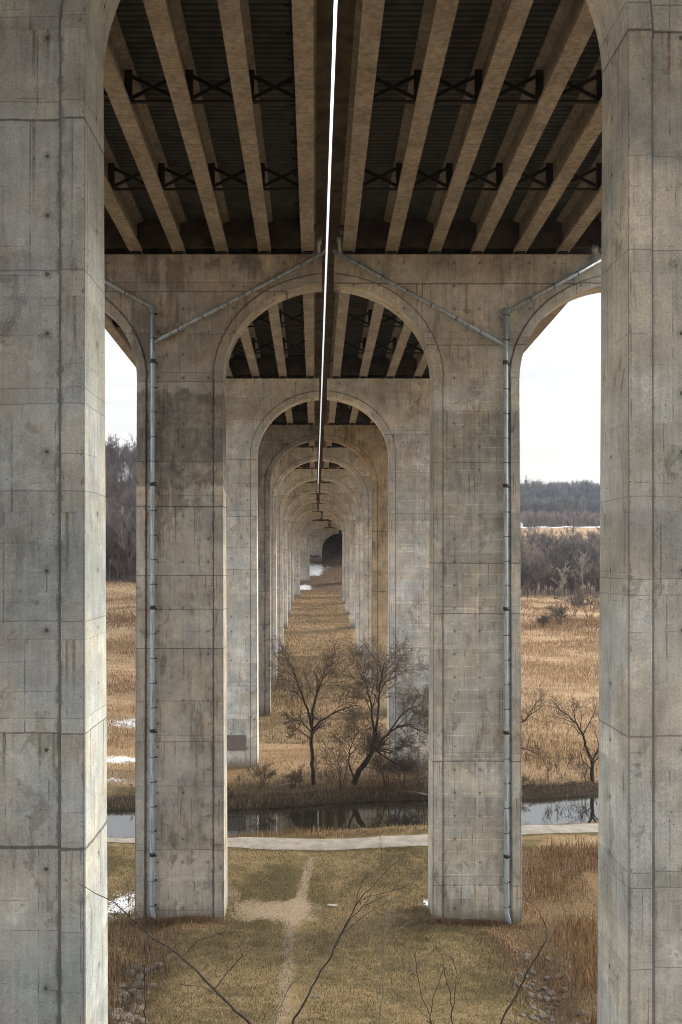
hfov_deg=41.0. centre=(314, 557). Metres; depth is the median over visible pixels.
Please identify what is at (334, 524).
bridge pier
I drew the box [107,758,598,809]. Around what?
bank brush
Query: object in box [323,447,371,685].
bridge pier
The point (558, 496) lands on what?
ridge woodland
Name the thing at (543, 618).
bare shrub
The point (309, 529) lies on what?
bridge pier
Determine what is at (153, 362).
drainpipe
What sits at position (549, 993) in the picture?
rock
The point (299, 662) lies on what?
strip grass
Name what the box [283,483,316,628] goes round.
bridge pier
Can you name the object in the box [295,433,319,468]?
bridge deck
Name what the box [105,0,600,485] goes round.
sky
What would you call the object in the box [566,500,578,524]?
bare tree
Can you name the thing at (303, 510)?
bridge pier
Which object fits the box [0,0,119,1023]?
bridge pier
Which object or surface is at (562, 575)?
bare tree
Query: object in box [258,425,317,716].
bridge pier
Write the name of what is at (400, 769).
bare shrub
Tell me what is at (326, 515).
bridge pier
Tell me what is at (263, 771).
bare shrub
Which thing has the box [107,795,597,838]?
water
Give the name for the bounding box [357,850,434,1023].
sapling
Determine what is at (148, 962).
sapling
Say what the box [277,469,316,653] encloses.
bridge pier
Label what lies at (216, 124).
bridge deck
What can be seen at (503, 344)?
drainpipe
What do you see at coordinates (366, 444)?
bridge pier
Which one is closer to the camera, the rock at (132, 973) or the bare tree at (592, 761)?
the rock at (132, 973)
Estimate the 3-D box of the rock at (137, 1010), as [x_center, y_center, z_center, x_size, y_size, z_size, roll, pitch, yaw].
[-10.118,25.798,51.707,0.811,0.643,1.118,-17,1,14]
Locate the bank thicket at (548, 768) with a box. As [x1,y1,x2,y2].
[130,741,597,796]
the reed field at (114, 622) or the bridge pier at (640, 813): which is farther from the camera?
the reed field at (114, 622)
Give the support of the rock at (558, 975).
on the ground at (295, 911)
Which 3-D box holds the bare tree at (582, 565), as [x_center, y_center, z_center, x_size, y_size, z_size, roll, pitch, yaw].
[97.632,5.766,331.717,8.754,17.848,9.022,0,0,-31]
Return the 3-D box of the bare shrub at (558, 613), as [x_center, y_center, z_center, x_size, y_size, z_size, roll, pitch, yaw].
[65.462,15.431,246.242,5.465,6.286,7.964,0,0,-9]
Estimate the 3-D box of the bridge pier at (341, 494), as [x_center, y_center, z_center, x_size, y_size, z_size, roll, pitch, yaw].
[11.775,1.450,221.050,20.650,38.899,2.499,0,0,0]
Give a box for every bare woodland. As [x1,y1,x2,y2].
[105,433,136,581]
[520,515,599,593]
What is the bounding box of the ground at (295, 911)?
[105,483,599,1023]
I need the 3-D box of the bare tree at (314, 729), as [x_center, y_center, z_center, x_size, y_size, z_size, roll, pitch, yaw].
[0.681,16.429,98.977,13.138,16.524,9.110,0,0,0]
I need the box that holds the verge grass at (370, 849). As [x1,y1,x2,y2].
[107,832,597,855]
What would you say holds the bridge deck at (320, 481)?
on the bridge pier at (337, 504)
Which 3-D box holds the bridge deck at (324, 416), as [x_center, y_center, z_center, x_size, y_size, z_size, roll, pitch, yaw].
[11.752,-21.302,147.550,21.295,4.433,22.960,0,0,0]
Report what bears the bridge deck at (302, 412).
on the bridge pier at (277, 443)
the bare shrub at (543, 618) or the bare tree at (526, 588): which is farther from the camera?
the bare tree at (526, 588)
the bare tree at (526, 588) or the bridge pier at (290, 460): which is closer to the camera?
the bridge pier at (290, 460)
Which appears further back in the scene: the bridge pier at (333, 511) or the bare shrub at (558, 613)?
the bridge pier at (333, 511)
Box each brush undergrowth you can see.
[106,542,599,596]
[520,509,599,526]
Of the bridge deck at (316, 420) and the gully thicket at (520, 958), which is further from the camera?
the bridge deck at (316, 420)
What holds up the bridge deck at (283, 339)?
on the bridge pier at (255, 408)
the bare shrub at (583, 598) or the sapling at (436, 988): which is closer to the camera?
the sapling at (436, 988)
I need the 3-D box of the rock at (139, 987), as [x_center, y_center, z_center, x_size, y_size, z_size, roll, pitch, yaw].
[-10.905,26.610,56.459,1.062,0.692,0.938,-21,-9,24]
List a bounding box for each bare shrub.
[243,759,275,789]
[281,765,305,788]
[305,730,363,789]
[362,744,403,789]
[383,753,415,787]
[403,747,428,788]
[536,614,552,626]
[544,604,570,623]
[553,586,593,616]
[569,586,599,618]
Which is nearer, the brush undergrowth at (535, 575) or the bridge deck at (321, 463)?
the bridge deck at (321, 463)
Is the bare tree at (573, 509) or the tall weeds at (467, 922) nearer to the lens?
the tall weeds at (467, 922)
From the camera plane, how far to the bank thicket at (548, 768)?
100.38 m
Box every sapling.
[80,877,251,1023]
[141,896,181,1023]
[246,929,357,1023]
[292,831,418,1023]
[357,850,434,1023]
[390,933,456,1023]
[495,898,546,1023]
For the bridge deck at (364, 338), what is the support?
on the bridge pier at (396, 412)
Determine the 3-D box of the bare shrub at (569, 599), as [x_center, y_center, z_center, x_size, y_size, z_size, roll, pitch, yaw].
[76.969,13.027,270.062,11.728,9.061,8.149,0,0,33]
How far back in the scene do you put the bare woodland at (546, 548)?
383.57 m
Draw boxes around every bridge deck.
[104,0,333,253]
[104,223,326,378]
[232,358,321,424]
[271,409,319,447]
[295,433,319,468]
[295,457,318,482]
[305,473,317,493]
[310,496,320,510]
[312,506,326,520]
[312,516,330,527]
[318,473,332,493]
[319,456,344,482]
[320,433,344,468]
[321,409,375,447]
[322,358,429,424]
[324,223,599,378]
[329,0,601,253]
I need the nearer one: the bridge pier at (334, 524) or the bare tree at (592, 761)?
the bare tree at (592, 761)
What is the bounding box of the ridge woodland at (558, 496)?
[520,479,599,526]
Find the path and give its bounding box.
[107,823,597,849]
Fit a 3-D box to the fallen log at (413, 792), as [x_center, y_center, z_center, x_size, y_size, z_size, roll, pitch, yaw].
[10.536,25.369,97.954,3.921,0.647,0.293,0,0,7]
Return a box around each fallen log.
[273,780,302,788]
[395,790,427,795]
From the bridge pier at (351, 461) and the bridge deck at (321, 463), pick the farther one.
the bridge deck at (321, 463)
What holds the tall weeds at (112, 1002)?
on the ground at (295, 911)
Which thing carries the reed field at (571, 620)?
on the ground at (295, 911)
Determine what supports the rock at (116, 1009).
on the ground at (295, 911)
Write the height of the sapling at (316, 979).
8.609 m
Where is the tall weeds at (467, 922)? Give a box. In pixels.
[107,912,595,1023]
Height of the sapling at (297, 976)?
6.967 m
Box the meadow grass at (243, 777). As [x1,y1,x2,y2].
[106,699,598,789]
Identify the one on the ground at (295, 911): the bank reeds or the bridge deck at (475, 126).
the bank reeds
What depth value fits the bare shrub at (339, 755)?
97.37 m
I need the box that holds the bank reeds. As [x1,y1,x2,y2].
[113,822,590,837]
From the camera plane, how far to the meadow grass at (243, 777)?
114.43 m
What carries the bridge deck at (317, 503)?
on the bridge pier at (303, 521)
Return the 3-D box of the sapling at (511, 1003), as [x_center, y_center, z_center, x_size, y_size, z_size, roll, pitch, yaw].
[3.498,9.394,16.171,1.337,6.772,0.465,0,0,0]
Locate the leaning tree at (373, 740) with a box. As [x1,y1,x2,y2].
[318,628,428,797]
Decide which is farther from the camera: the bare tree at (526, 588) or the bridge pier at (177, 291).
the bare tree at (526, 588)
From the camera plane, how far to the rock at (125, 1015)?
49.50 m
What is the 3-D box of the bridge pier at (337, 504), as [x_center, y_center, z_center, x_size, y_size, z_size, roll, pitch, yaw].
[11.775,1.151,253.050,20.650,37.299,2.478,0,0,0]
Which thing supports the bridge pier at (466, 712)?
on the ground at (295, 911)
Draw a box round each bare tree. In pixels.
[263,633,381,784]
[521,682,569,783]
[523,579,531,597]
[537,692,598,781]
[549,561,570,599]
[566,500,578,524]
[568,550,594,593]
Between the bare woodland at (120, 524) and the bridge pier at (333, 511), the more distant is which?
the bare woodland at (120, 524)
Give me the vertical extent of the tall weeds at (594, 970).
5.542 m
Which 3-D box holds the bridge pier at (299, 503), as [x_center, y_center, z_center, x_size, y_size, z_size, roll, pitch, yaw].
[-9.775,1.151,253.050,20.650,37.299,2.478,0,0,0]
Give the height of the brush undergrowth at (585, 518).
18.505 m
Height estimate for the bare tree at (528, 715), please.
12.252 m
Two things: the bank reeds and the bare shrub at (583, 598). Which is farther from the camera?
the bare shrub at (583, 598)
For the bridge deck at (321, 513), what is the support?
on the bridge pier at (309, 529)
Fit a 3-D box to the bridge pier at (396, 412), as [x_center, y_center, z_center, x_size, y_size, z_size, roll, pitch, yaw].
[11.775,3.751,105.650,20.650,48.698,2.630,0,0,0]
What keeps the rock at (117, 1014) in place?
on the ground at (295, 911)
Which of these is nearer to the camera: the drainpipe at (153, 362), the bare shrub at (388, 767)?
the drainpipe at (153, 362)
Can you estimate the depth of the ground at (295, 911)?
70.67 m
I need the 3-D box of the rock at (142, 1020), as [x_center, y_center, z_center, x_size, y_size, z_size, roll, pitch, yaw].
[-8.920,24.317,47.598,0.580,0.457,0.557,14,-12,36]
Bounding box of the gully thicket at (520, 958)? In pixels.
[108,928,596,1023]
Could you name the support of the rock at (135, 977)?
on the ground at (295, 911)
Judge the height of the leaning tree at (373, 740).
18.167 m
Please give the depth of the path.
80.72 m
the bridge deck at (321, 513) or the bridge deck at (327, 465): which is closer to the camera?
the bridge deck at (327, 465)
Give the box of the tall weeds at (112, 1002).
[108,911,186,1023]
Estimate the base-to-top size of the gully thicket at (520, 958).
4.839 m
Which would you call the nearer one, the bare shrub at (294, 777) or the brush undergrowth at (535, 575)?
the bare shrub at (294, 777)
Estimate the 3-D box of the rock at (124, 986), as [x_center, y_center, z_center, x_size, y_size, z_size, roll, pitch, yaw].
[-11.748,26.296,55.733,0.554,0.438,0.536,0,0,-25]
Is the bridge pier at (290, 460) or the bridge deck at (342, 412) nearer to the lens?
the bridge deck at (342, 412)
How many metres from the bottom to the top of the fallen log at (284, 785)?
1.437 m
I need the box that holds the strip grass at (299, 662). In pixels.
[259,590,382,743]
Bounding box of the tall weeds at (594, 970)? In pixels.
[522,834,597,1023]
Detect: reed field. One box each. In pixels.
[106,580,135,767]
[521,594,599,770]
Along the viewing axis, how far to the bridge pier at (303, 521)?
316.07 m
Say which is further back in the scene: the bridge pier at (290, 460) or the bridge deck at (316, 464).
the bridge deck at (316, 464)
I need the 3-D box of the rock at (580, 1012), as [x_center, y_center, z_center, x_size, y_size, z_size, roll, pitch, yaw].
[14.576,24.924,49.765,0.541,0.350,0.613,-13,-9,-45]
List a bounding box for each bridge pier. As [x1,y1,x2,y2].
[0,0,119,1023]
[104,254,321,920]
[226,378,318,766]
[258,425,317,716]
[270,447,317,682]
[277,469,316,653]
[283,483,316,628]
[287,494,315,614]
[291,504,315,602]
[294,512,319,596]
[300,521,327,582]
[310,528,338,561]
[319,504,344,603]
[320,483,354,627]
[320,494,349,614]
[321,469,363,654]
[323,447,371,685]
[323,512,341,529]
[324,425,387,716]
[327,378,429,770]
[331,521,341,530]
[334,254,600,921]
[586,0,681,1023]
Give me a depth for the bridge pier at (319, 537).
380.12 m
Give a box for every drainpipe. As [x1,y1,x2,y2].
[104,236,325,921]
[333,235,600,924]
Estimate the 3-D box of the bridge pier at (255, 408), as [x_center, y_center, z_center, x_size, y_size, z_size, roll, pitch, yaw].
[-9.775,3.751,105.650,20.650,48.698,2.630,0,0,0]
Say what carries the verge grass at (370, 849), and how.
on the ground at (295, 911)
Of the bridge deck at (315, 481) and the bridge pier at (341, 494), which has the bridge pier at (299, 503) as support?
the bridge deck at (315, 481)
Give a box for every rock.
[108,1008,122,1012]
[108,1011,121,1021]
[118,983,126,989]
[119,1013,134,1022]
[124,969,135,977]
[129,1005,143,1013]
[130,980,143,989]
[134,974,143,979]
[139,1018,148,1023]
[547,990,555,996]
[555,973,562,979]
[575,1010,584,1015]
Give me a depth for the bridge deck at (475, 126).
51.35 m
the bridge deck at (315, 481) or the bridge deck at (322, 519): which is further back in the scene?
the bridge deck at (322, 519)
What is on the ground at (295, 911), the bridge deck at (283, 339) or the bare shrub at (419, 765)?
the bare shrub at (419, 765)
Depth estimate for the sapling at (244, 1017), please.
17.23 m
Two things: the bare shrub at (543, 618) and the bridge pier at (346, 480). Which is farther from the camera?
the bare shrub at (543, 618)
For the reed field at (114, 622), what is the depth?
189.22 m

